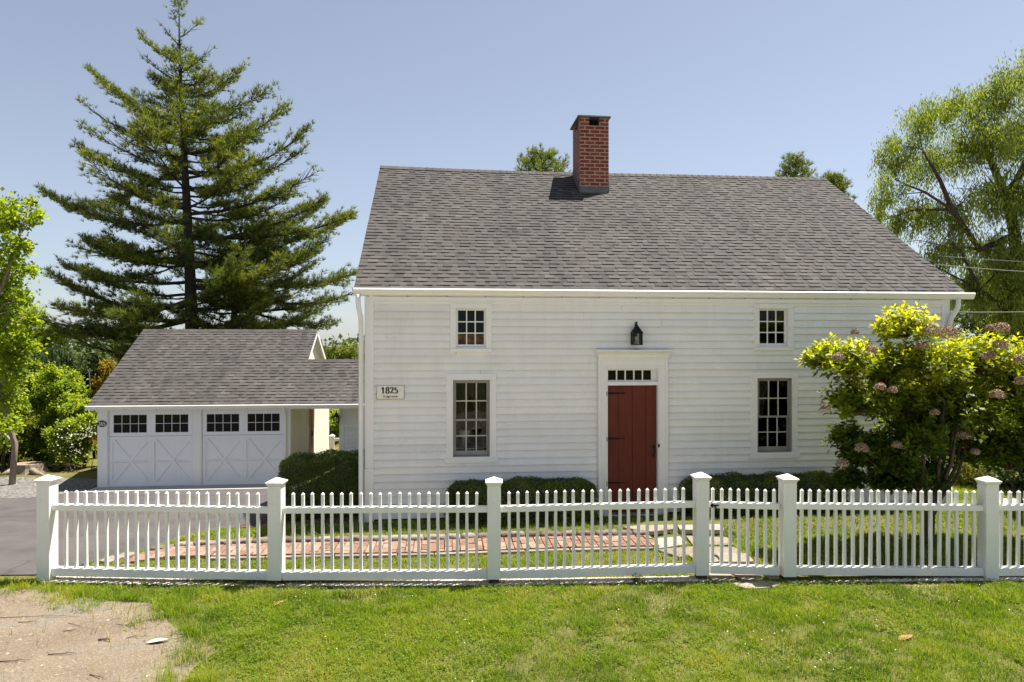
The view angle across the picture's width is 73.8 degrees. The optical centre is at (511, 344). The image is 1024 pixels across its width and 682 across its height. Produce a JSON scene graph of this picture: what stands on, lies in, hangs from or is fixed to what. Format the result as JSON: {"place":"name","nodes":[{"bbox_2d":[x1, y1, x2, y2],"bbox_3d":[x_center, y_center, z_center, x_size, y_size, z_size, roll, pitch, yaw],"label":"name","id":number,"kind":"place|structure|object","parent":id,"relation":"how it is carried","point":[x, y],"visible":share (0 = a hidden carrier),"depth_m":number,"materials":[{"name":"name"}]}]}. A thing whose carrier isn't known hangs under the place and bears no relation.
{"place":"outdoors","nodes":[
{"label":"outdoors","id":0,"kind":"place"},
{"bbox_2d":[0,484,309,574],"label":"driveway","id":1,"kind":"structure","parent":0,"point":[17,536],"depth_m":11.70,"materials":[{"name":"grey asphalt"}]},
{"bbox_2d":[0,345,1023,681],"bbox_3d":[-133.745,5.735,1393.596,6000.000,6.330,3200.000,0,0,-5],"label":"ground","id":2,"kind":"structure","parent":0,"point":[90,473],"depth_m":6.96,"materials":[{"name":"green plant"}]},
{"bbox_2d":[0,384,32,472],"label":"woods shrub","id":3,"kind":"object","parent":2,"relation":"on","point":[21,408],"visible":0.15,"depth_m":20.57,"materials":[{"name":"green plant"}]},
{"bbox_2d":[0,357,43,403],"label":"woods shrub","id":4,"kind":"object","parent":2,"relation":"on","point":[36,364],"visible":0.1,"depth_m":24.11,"materials":[{"name":"green plant"}]},
{"bbox_2d":[0,409,44,468],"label":"woods shrub","id":5,"kind":"object","parent":2,"relation":"on","point":[33,423],"visible":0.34,"depth_m":21.55,"materials":[{"name":"green plant"}]},
{"bbox_2d":[0,461,50,475],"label":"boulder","id":6,"kind":"object","parent":2,"relation":"on","point":[40,468],"visible":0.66,"depth_m":20.56,"materials":[{"name":"beige stone"}]},
{"bbox_2d":[1,303,78,383],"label":"tree","id":7,"kind":"object","parent":2,"relation":"on","point":[31,330],"visible":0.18,"depth_m":31.77,"materials":[{"name":"green plant"}]},
{"bbox_2d":[19,426,65,466],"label":"woods shrub","id":8,"kind":"object","parent":2,"relation":"on","point":[35,444],"visible":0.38,"depth_m":22.02,"materials":[{"name":"green plant"}]},
{"bbox_2d":[0,477,96,497],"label":"gravel parking","id":9,"kind":"structure","parent":2,"relation":"on","point":[31,489],"depth_m":18.85,"materials":[{"name":"grey gravel"}]},
{"bbox_2d":[0,187,50,484],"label":"maple tree","id":10,"kind":"object","parent":9,"relation":"on","point":[13,297],"visible":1,"depth_m":18.90,"materials":[{"name":"green plant"}]},
{"bbox_2d":[20,338,90,389],"bbox_3d":[-16.846,1.854,24.938,2.554,4.248,1.801,0,0,-40],"label":"woods shrub","id":11,"kind":"object","parent":2,"relation":"on","point":[61,356],"visible":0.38,"depth_m":25.00,"materials":[{"name":"green plant"}]},
{"bbox_2d":[16,361,95,440],"bbox_3d":[-15.382,2.248,22.802,2.642,3.467,1.878,0,0,-5],"label":"woods shrub","id":12,"kind":"object","parent":2,"relation":"on","point":[52,382],"visible":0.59,"depth_m":22.53,"materials":[{"name":"green plant"}]},
{"bbox_2d":[36,460,96,471],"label":"brush litter","id":13,"kind":"object","parent":2,"relation":"on","point":[82,466],"visible":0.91,"depth_m":20.98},
{"bbox_2d":[38,388,95,460],"bbox_3d":[-14.387,2.699,22.243,2.182,2.573,1.366,0,0,-5],"label":"woods shrub","id":14,"kind":"object","parent":2,"relation":"on","point":[67,406],"visible":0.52,"depth_m":22.03,"materials":[{"name":"green plant"}]},
{"bbox_2d":[38,411,96,469],"bbox_3d":[-13.861,2.991,21.568,2.046,1.995,1.475,0,0,3],"label":"woods shrub","id":15,"kind":"object","parent":2,"relation":"on","point":[70,444],"visible":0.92,"depth_m":21.36,"materials":[{"name":"green plant"}]},
{"bbox_2d":[73,351,112,441],"bbox_3d":[-16.184,2.109,26.036,2.800,3.743,1.688,0,0,20],"label":"woods shrub","id":16,"kind":"object","parent":2,"relation":"on","point":[94,363],"visible":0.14,"depth_m":25.87,"materials":[{"name":"green plant"}]},
{"bbox_2d":[86,356,115,457],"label":"gold shrub","id":17,"kind":"object","parent":2,"relation":"on","point":[107,367],"visible":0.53,"depth_m":23.23,"materials":[{"name":"green plant"}]},
{"bbox_2d":[0,587,217,681],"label":"dirt verge","id":18,"kind":"structure","parent":2,"relation":"on","point":[122,647],"depth_m":6.31,"materials":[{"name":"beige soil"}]},
{"bbox_2d":[146,638,166,642],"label":"fallen leaf","id":19,"kind":"object","parent":18,"relation":"on","point":[157,639],"visible":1,"depth_m":6.35,"materials":[{"name":"beige plant"}]},
{"bbox_2d":[145,603,168,619],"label":"grass tuft","id":20,"kind":"object","parent":18,"relation":"on","point":[158,615],"visible":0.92,"depth_m":6.93,"materials":[{"name":"green plant"}]},
{"bbox_2d":[99,552,134,563],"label":"path curb","id":21,"kind":"structure","parent":2,"relation":"on","point":[121,556],"depth_m":8.96,"materials":[{"name":"stone"}]},
{"bbox_2d":[120,586,149,601],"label":"grass tuft","id":22,"kind":"object","parent":2,"relation":"on","point":[129,596],"visible":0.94,"depth_m":7.40,"materials":[{"name":"green plant"}]},
{"bbox_2d":[150,544,173,550],"bbox_3d":[-4.707,2.798,9.204,0.314,0.186,0.139,-1,3,-5],"label":"edging cobble","id":23,"kind":"object","parent":2,"relation":"on","point":[152,548],"visible":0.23,"depth_m":9.18,"materials":[{"name":"stone"}]},
{"bbox_2d":[80,484,267,491],"bbox_3d":[-8.650,3.818,18.433,5.300,0.124,1.150,0,0,-5],"label":"garage apron","id":24,"kind":"object","parent":2,"relation":"on","point":[184,487],"visible":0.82,"depth_m":18.44,"materials":[{"name":"concrete"}]},
{"bbox_2d":[33,0,359,369],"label":"white pine","id":25,"kind":"object","parent":2,"relation":"on","point":[130,314],"visible":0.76,"depth_m":29.96,"materials":[{"name":"green plant"}]},
{"bbox_2d":[193,540,215,545],"bbox_3d":[-4.133,2.735,9.208,0.314,0.186,0.132,-1,1,0],"label":"edging cobble","id":26,"kind":"object","parent":2,"relation":"on","point":[203,542],"visible":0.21,"depth_m":9.15,"materials":[{"name":"stone"}]},
{"bbox_2d":[85,329,364,486],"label":"garage","id":27,"kind":"structure","parent":2,"relation":"on","point":[175,407],"depth_m":19.05,"materials":[{"name":"paint"}]},
{"bbox_2d":[97,420,106,426],"bbox_3d":[-11.166,2.152,18.588,0.250,0.180,0.012,0,0,-5],"label":"number plaque","id":28,"kind":"object","parent":27,"relation":"attached to","point":[101,423],"visible":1,"depth_m":18.58,"materials":[{"name":"black metal"}]},
{"bbox_2d":[109,410,191,485],"bbox_3d":[-9.927,2.835,18.806,2.192,2.050,0.084,0,0,-5],"label":"garage door","id":29,"kind":"structure","parent":27,"relation":"in","point":[146,447],"depth_m":18.77,"materials":[{"name":"paint"}]},
{"bbox_2d":[203,410,283,483],"bbox_3d":[-7.483,2.835,19.040,2.192,2.050,0.084,0,0,-5],"label":"garage door","id":30,"kind":"structure","parent":27,"relation":"in","point":[240,446],"depth_m":19.01,"materials":[{"name":"paint"}]},
{"bbox_2d":[308,409,312,452],"bbox_3d":[-6.538,2.861,21.976,0.102,2.039,0.896,0,0,-5],"label":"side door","id":31,"kind":"structure","parent":27,"relation":"in","point":[310,433],"depth_m":22.23,"materials":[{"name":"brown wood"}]},
{"bbox_2d":[232,537,252,543],"bbox_3d":[-3.631,2.704,9.209,0.252,0.186,0.132,-2,4,2],"label":"edging cobble","id":32,"kind":"object","parent":2,"relation":"on","point":[242,540],"visible":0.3,"depth_m":9.15,"materials":[{"name":"stone"}]},
{"bbox_2d":[252,537,267,543],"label":"edging cobble","id":33,"kind":"object","parent":2,"relation":"on","point":[263,540],"visible":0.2,"depth_m":9.16,"materials":[{"name":"stone"}]},
{"bbox_2d":[169,186,357,358],"bbox_3d":[-11.959,-1.734,32.417,9.996,12.293,8.908,0,0,-5],"label":"white pine","id":34,"kind":"object","parent":2,"relation":"on","point":[303,307],"visible":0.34,"depth_m":32.14,"materials":[{"name":"green plant"}]},
{"bbox_2d":[285,536,295,542],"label":"edging cobble","id":35,"kind":"object","parent":2,"relation":"on","point":[288,539],"visible":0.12,"depth_m":9.16,"materials":[{"name":"stone"}]},
{"bbox_2d":[231,492,358,527],"bbox_3d":[-3.482,2.757,11.301,2.227,0.306,2.864,0,0,-5],"label":"mulch bed","id":36,"kind":"object","parent":2,"relation":"on","point":[265,522],"visible":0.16,"depth_m":10.49,"materials":[{"name":"brown wood"}]},
{"bbox_2d":[285,500,310,521],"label":"sprawling fern","id":37,"kind":"object","parent":36,"relation":"on","point":[299,516],"visible":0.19,"depth_m":10.61,"materials":[{"name":"green plant"}]},
{"bbox_2d":[277,449,364,521],"bbox_3d":[-3.068,2.311,11.155,1.413,1.144,1.348,0,0,-5],"label":"rounded shrub","id":38,"kind":"object","parent":36,"relation":"on","point":[291,464],"visible":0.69,"depth_m":10.77,"materials":[{"name":"green plant"}]},
{"bbox_2d":[295,536,317,541],"bbox_3d":[-2.782,2.691,9.232,0.296,0.186,0.131,2,-1,-4],"label":"edging cobble","id":39,"kind":"object","parent":2,"relation":"on","point":[307,539],"visible":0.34,"depth_m":9.18,"materials":[{"name":"stone"}]},
{"bbox_2d":[294,359,364,459],"bbox_3d":[-3.912,2.170,20.944,4.592,3.465,3.917,0,0,-5],"label":"breezeway","id":40,"kind":"object","parent":2,"relation":"on","point":[329,383],"visible":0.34,"depth_m":19.89,"materials":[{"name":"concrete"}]},
{"bbox_2d":[333,410,339,422],"bbox_3d":[-5.091,2.084,19.784,0.165,0.365,0.195,0,0,-5],"label":"wall lantern","id":41,"kind":"object","parent":40,"relation":"attached to","point":[336,415],"depth_m":19.73,"materials":[{"name":"black metal"}]},
{"bbox_2d":[329,409,338,442],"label":"garden shrub","id":42,"kind":"object","parent":2,"relation":"on","point":[333,428],"visible":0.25,"depth_m":26.97,"materials":[{"name":"green plant"}]},
{"bbox_2d":[329,434,338,451],"bbox_3d":[-3.794,3.515,23.746,5.017,0.869,0.180,0,0,-5],"label":"garden fence","id":43,"kind":"object","parent":2,"relation":"on","point":[332,438],"visible":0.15,"depth_m":23.45,"materials":[{"name":"paint"}]},
{"bbox_2d":[334,536,348,542],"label":"edging cobble","id":44,"kind":"object","parent":2,"relation":"on","point":[337,538],"visible":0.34,"depth_m":9.19,"materials":[{"name":"stone"}]},
{"bbox_2d":[322,342,364,358],"bbox_3d":[-8.023,2.330,33.899,3.694,4.990,1.868,0,0,3],"label":"garden tree","id":45,"kind":"object","parent":2,"relation":"on","point":[333,351],"visible":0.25,"depth_m":33.73,"materials":[{"name":"green plant"}]},
{"bbox_2d":[130,541,569,558],"bbox_3d":[-1.574,2.758,9.012,7.026,0.156,0.631,0,0,-3],"label":"path bedding","id":46,"kind":"object","parent":2,"relation":"on","point":[397,550],"visible":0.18,"depth_m":8.98,"materials":[{"name":"soil"}]},
{"bbox_2d":[123,535,659,563],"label":"brick path","id":47,"kind":"structure","parent":46,"relation":"on","point":[404,546],"depth_m":8.98,"materials":[{"name":"red brick"}]},
{"bbox_2d":[349,535,368,541],"bbox_3d":[-2.076,2.677,9.251,0.275,0.186,0.138,2,-4,0],"label":"edging cobble","id":48,"kind":"object","parent":2,"relation":"on","point":[356,538],"visible":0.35,"depth_m":9.20,"materials":[{"name":"stone"}]},
{"bbox_2d":[33,472,711,583],"bbox_3d":[-1.630,2.191,8.009,7.949,1.359,0.365,0,0,0],"label":"picket fence","id":49,"kind":"object","parent":2,"relation":"on","point":[49,507],"visible":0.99,"depth_m":7.97,"materials":[{"name":"paint"}]},
{"bbox_2d":[709,487,779,574],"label":"picket gate","id":50,"kind":"structure","parent":49,"relation":"attached to","point":[747,568],"depth_m":8.05,"materials":[{"name":"paint"}]},
{"bbox_2d":[43,576,708,585],"bbox_3d":[-1.451,2.762,7.976,8.102,0.004,0.354,0,0,0],"label":"gravel strip","id":51,"kind":"object","parent":2,"relation":"on","point":[442,580],"visible":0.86,"depth_m":8.00,"materials":[{"name":"grey gravel"}]},
{"bbox_2d":[42,576,710,586],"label":"pebbles","id":52,"kind":"object","parent":51,"relation":"on","point":[401,583],"visible":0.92,"depth_m":7.96,"materials":[{"name":"grey gravel"}]},
{"bbox_2d":[372,535,387,540],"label":"edging cobble","id":53,"kind":"object","parent":2,"relation":"on","point":[376,537],"visible":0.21,"depth_m":9.21,"materials":[{"name":"stone"}]},
{"bbox_2d":[121,547,653,566],"bbox_3d":[-1.515,2.732,8.700,6.763,0.155,0.176,0,0,-3],"label":"path edging","id":54,"kind":"object","parent":2,"relation":"on","point":[403,555],"visible":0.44,"depth_m":8.68,"materials":[{"name":"stone"}]},
{"bbox_2d":[391,535,407,540],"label":"edging cobble","id":55,"kind":"object","parent":2,"relation":"on","point":[395,537],"visible":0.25,"depth_m":9.22,"materials":[{"name":"stone"}]},
{"bbox_2d":[411,534,422,541],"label":"edging cobble","id":56,"kind":"object","parent":2,"relation":"on","point":[414,537],"visible":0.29,"depth_m":9.24,"materials":[{"name":"stone"}]},
{"bbox_2d":[424,534,445,541],"bbox_3d":[-1.054,2.685,9.321,0.302,0.189,0.132,0,-3,-6],"label":"edging cobble","id":57,"kind":"object","parent":2,"relation":"on","point":[441,537],"visible":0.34,"depth_m":9.27,"materials":[{"name":"stone"}]},
{"bbox_2d":[449,533,460,540],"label":"edging cobble","id":58,"kind":"object","parent":2,"relation":"on","point":[452,536],"visible":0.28,"depth_m":9.30,"materials":[{"name":"stone"}]},
{"bbox_2d":[461,532,474,539],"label":"edging cobble","id":59,"kind":"object","parent":2,"relation":"on","point":[471,535],"visible":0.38,"depth_m":9.34,"materials":[{"name":"stone"}]},
{"bbox_2d":[511,531,523,536],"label":"edging cobble","id":60,"kind":"object","parent":2,"relation":"on","point":[513,533],"visible":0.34,"depth_m":9.41,"materials":[{"name":"stone"}]},
{"bbox_2d":[36,270,1007,366],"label":"woods","id":61,"kind":"object","parent":2,"relation":"on","point":[104,355],"visible":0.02,"depth_m":60.66,"materials":[{"name":"green plant"}]},
{"bbox_2d":[449,516,605,523],"bbox_3d":[0.210,2.609,10.197,2.371,0.098,0.562,0,0,-5],"label":"planting bed","id":62,"kind":"object","parent":2,"relation":"on","point":[505,520],"visible":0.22,"depth_m":9.97,"materials":[{"name":"brown wood"}]},
{"bbox_2d":[460,490,486,519],"bbox_3d":[-0.542,2.364,10.138,0.615,0.559,0.601,0,0,-5],"label":"catmint","id":63,"kind":"object","parent":62,"relation":"on","point":[474,504],"visible":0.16,"depth_m":10.04,"materials":[{"name":"green plant"}]},
{"bbox_2d":[444,475,598,525],"bbox_3d":[0.144,2.391,10.134,2.336,0.864,0.676,0,0,-5],"label":"boxwood hedge","id":64,"kind":"object","parent":62,"relation":"on","point":[586,485],"visible":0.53,"depth_m":9.99,"materials":[{"name":"green plant"}]},
{"bbox_2d":[525,530,539,536],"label":"edging cobble","id":65,"kind":"object","parent":2,"relation":"on","point":[532,533],"visible":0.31,"depth_m":9.42,"materials":[{"name":"stone"}]},
{"bbox_2d":[59,469,1023,579],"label":"grass","id":66,"kind":"structure","parent":2,"relation":"on","point":[959,488],"depth_m":9.31,"materials":[{"name":"green plant"}]},
{"bbox_2d":[514,141,570,171],"bbox_3d":[1.402,-3.136,30.748,3.504,11.831,3.354,0,0,-5],"label":"tree","id":67,"kind":"object","parent":2,"relation":"on","point":[537,157],"visible":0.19,"depth_m":30.29,"materials":[{"name":"green plant"}]},
{"bbox_2d":[540,531,560,537],"bbox_3d":[0.537,2.687,9.491,0.295,0.184,0.137,-1,4,-6],"label":"edging cobble","id":68,"kind":"object","parent":2,"relation":"on","point":[550,533],"visible":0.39,"depth_m":9.44,"materials":[{"name":"stone"}]},
{"bbox_2d":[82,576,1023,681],"bbox_3d":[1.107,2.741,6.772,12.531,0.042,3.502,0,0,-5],"label":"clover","id":69,"kind":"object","parent":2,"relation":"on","point":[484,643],"visible":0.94,"depth_m":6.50,"materials":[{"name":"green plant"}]},
{"bbox_2d":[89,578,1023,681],"bbox_3d":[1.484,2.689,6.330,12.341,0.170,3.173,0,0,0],"label":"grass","id":70,"kind":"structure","parent":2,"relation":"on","point":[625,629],"depth_m":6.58,"materials":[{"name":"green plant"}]},
{"bbox_2d":[576,530,594,535],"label":"edging cobble","id":71,"kind":"object","parent":2,"relation":"on","point":[587,533],"visible":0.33,"depth_m":9.46,"materials":[{"name":"stone"}]},
{"bbox_2d":[595,529,617,535],"bbox_3d":[1.320,2.680,9.524,0.317,0.181,0.130,-2,4,-3],"label":"edging cobble","id":72,"kind":"object","parent":2,"relation":"on","point":[614,532],"visible":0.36,"depth_m":9.47,"materials":[{"name":"stone"}]},
{"bbox_2d":[628,572,642,584],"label":"weed","id":73,"kind":"object","parent":2,"relation":"on","point":[636,580],"visible":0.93,"depth_m":7.92,"materials":[{"name":"green plant"}]},
{"bbox_2d":[633,529,651,535],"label":"edging cobble","id":74,"kind":"object","parent":2,"relation":"on","point":[642,533],"visible":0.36,"depth_m":9.48,"materials":[{"name":"stone"}]},
{"bbox_2d":[295,578,1009,678],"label":"clover blossoms","id":75,"kind":"object","parent":2,"relation":"on","point":[663,608],"visible":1,"depth_m":6.83,"materials":[{"name":"white plant"}]},
{"bbox_2d":[353,115,975,522],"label":"house","id":76,"kind":"structure","parent":2,"relation":"on","point":[733,297],"depth_m":10.78,"materials":[{"name":"painted wood clapboard"},{"name":"asphalt shingle"},{"name":"brick"}]},
{"bbox_2d":[376,385,404,398],"bbox_3d":[-1.823,0.713,10.244,0.415,0.213,0.024,0,0,-5],"label":"date sign","id":77,"kind":"object","parent":76,"relation":"attached to","point":[390,391],"visible":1,"depth_m":10.24,"materials":[{"name":"paint"}]},
{"bbox_2d":[458,334,483,343],"bbox_3d":[-0.649,-0.008,10.684,0.450,0.354,0.285,0,0,-5],"label":"wooden cabinet","id":78,"kind":"object","parent":76,"relation":"in","point":[470,338],"visible":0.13,"depth_m":10.56,"materials":[{"name":"orange wood"}]},
{"bbox_2d":[456,443,485,449],"bbox_3d":[-0.678,2.123,10.835,0.600,1.055,0.600,0,0,-5],"label":"side table","id":79,"kind":"object","parent":76,"relation":"in","point":[470,446],"visible":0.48,"depth_m":10.70,"materials":[{"name":"brown wood"}]},
{"bbox_2d":[458,429,470,445],"bbox_3d":[-0.753,1.467,10.777,0.197,0.254,0.200,0,0,-5],"label":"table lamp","id":80,"kind":"object","parent":79,"relation":"on","point":[462,432],"visible":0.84,"depth_m":10.73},
{"bbox_2d":[444,374,497,462],"bbox_3d":[-0.624,1.116,10.442,0.820,1.351,0.208,0,0,-5],"label":"window","id":81,"kind":"structure","parent":76,"relation":"in","point":[481,388],"depth_m":10.38,"materials":[{"name":"paint"}]},
{"bbox_2d":[450,304,491,351],"bbox_3d":[-0.626,-0.258,10.413,0.636,0.732,0.150,0,0,-5],"label":"window","id":82,"kind":"structure","parent":76,"relation":"in","point":[454,308],"depth_m":10.37,"materials":[{"name":"paint"}]},
{"bbox_2d":[608,385,659,512],"bbox_3d":[1.864,1.636,10.641,0.859,2.008,0.141,0,0,-5],"label":"door","id":83,"kind":"structure","parent":76,"relation":"in","point":[631,408],"depth_m":10.66,"materials":[{"name":"red paint"}]},
{"bbox_2d":[630,321,642,344],"bbox_3d":[1.918,-0.177,10.524,0.160,0.365,0.189,0,0,-5],"label":"wall lantern","id":84,"kind":"object","parent":76,"relation":"attached to","point":[635,331],"depth_m":10.48,"materials":[{"name":"black metal"}]},
{"bbox_2d":[753,304,793,349],"bbox_3d":[4.146,-0.278,10.871,0.661,0.735,0.150,0,0,-5],"label":"window","id":85,"kind":"structure","parent":76,"relation":"in","point":[788,344],"depth_m":10.83,"materials":[{"name":"paint"}]},
{"bbox_2d":[749,372,799,458],"bbox_3d":[4.152,1.115,10.900,0.830,1.363,0.208,0,0,-5],"label":"window","id":86,"kind":"structure","parent":76,"relation":"in","point":[759,383],"depth_m":10.84,"materials":[{"name":"paint"}]},
{"bbox_2d":[958,312,1006,312],"bbox_3d":[10.198,-0.671,12.215,6.391,0.253,0.013,0,0,-14],"label":"overhead wire","id":87,"kind":"object","parent":76,"relation":"attached to","point":[982,312],"visible":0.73,"depth_m":11.66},
{"bbox_2d":[680,511,858,516],"bbox_3d":[3.905,2.608,10.536,2.822,0.100,0.586,0,0,-5],"label":"planting bed","id":88,"kind":"object","parent":2,"relation":"on","point":[815,512],"visible":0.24,"depth_m":10.36,"materials":[{"name":"soil"}]},
{"bbox_2d":[678,470,850,517],"bbox_3d":[3.877,2.386,10.483,2.655,0.873,0.674,0,0,-5],"label":"boxwood hedge","id":89,"kind":"object","parent":88,"relation":"on","point":[821,476],"visible":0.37,"depth_m":10.38,"materials":[{"name":"green plant"}]},
{"bbox_2d":[773,150,830,178],"bbox_3d":[12.868,-3.011,30.799,2.793,11.582,2.817,0,0,44],"label":"white pine","id":90,"kind":"object","parent":2,"relation":"on","point":[795,162],"visible":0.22,"depth_m":30.43,"materials":[{"name":"green plant"}]},
{"bbox_2d":[821,167,858,200],"bbox_3d":[15.516,-2.905,32.818,2.134,11.371,2.319,0,0,-5],"label":"white pine","id":91,"kind":"object","parent":2,"relation":"on","point":[840,184],"visible":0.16,"depth_m":32.42,"materials":[{"name":"green plant"}]},
{"bbox_2d":[776,474,1023,579],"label":"picket fence","id":92,"kind":"object","parent":2,"relation":"on","point":[989,507],"visible":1,"depth_m":8.07,"materials":[{"name":"paint"}]},
{"bbox_2d":[788,576,1023,582],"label":"gravel strip","id":93,"kind":"object","parent":2,"relation":"on","point":[956,578],"visible":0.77,"depth_m":8.03,"materials":[{"name":"grey gravel"}]},
{"bbox_2d":[790,576,1023,582],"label":"pebbles","id":94,"kind":"object","parent":93,"relation":"on","point":[970,578],"visible":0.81,"depth_m":8.02,"materials":[{"name":"grey gravel"}]},
{"bbox_2d":[796,300,1023,543],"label":"hydrangea tree","id":95,"kind":"object","parent":2,"relation":"on","point":[935,417],"visible":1,"depth_m":8.98,"materials":[{"name":"green plant"}]},
{"bbox_2d":[865,41,1023,416],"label":"willow tree","id":96,"kind":"object","parent":2,"relation":"on","point":[1009,299],"visible":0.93,"depth_m":21.60,"materials":[{"name":"green plant"}]},
{"bbox_2d":[953,447,994,486],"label":"lime perennial","id":97,"kind":"object","parent":2,"relation":"on","point":[968,474],"visible":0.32,"depth_m":12.78,"materials":[{"name":"green plant"}]},
{"bbox_2d":[953,262,1022,389],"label":"dark evergreen","id":98,"kind":"object","parent":2,"relation":"on","point":[972,323],"visible":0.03,"depth_m":25.46,"materials":[{"name":"green plant"}]},
{"bbox_2d":[975,463,1005,480],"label":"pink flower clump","id":99,"kind":"object","parent":2,"relation":"on","point":[989,472],"visible":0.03,"depth_m":12.59,"materials":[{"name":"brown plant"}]},
{"bbox_2d":[988,466,1023,493],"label":"lime perennial","id":100,"kind":"object","parent":2,"relation":"on","point":[1004,490],"visible":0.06,"depth_m":12.21,"materials":[{"name":"green plant"}]},
{"bbox_2d":[991,462,1023,503],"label":"dark shrub","id":101,"kind":"object","parent":2,"relation":"on","point":[1012,485],"visible":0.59,"depth_m":10.74,"materials":[{"name":"green plant"}]},
{"bbox_2d":[0,0,1023,346],"label":"sky","id":102,"kind":"structure","parent":0,"point":[688,87],"materials":[{"name":"blue"}]},
{"bbox_2d":[623,524,780,590],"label":"flagstone path","id":103,"kind":"structure","parent":0,"point":[762,585],"depth_m":8.71,"materials":[{"name":"beige stone"}]},
{"bbox_2d":[934,264,1023,271],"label":"overhead wire","id":104,"kind":"object","parent":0,"point":[978,268],"visible":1,"depth_m":16.23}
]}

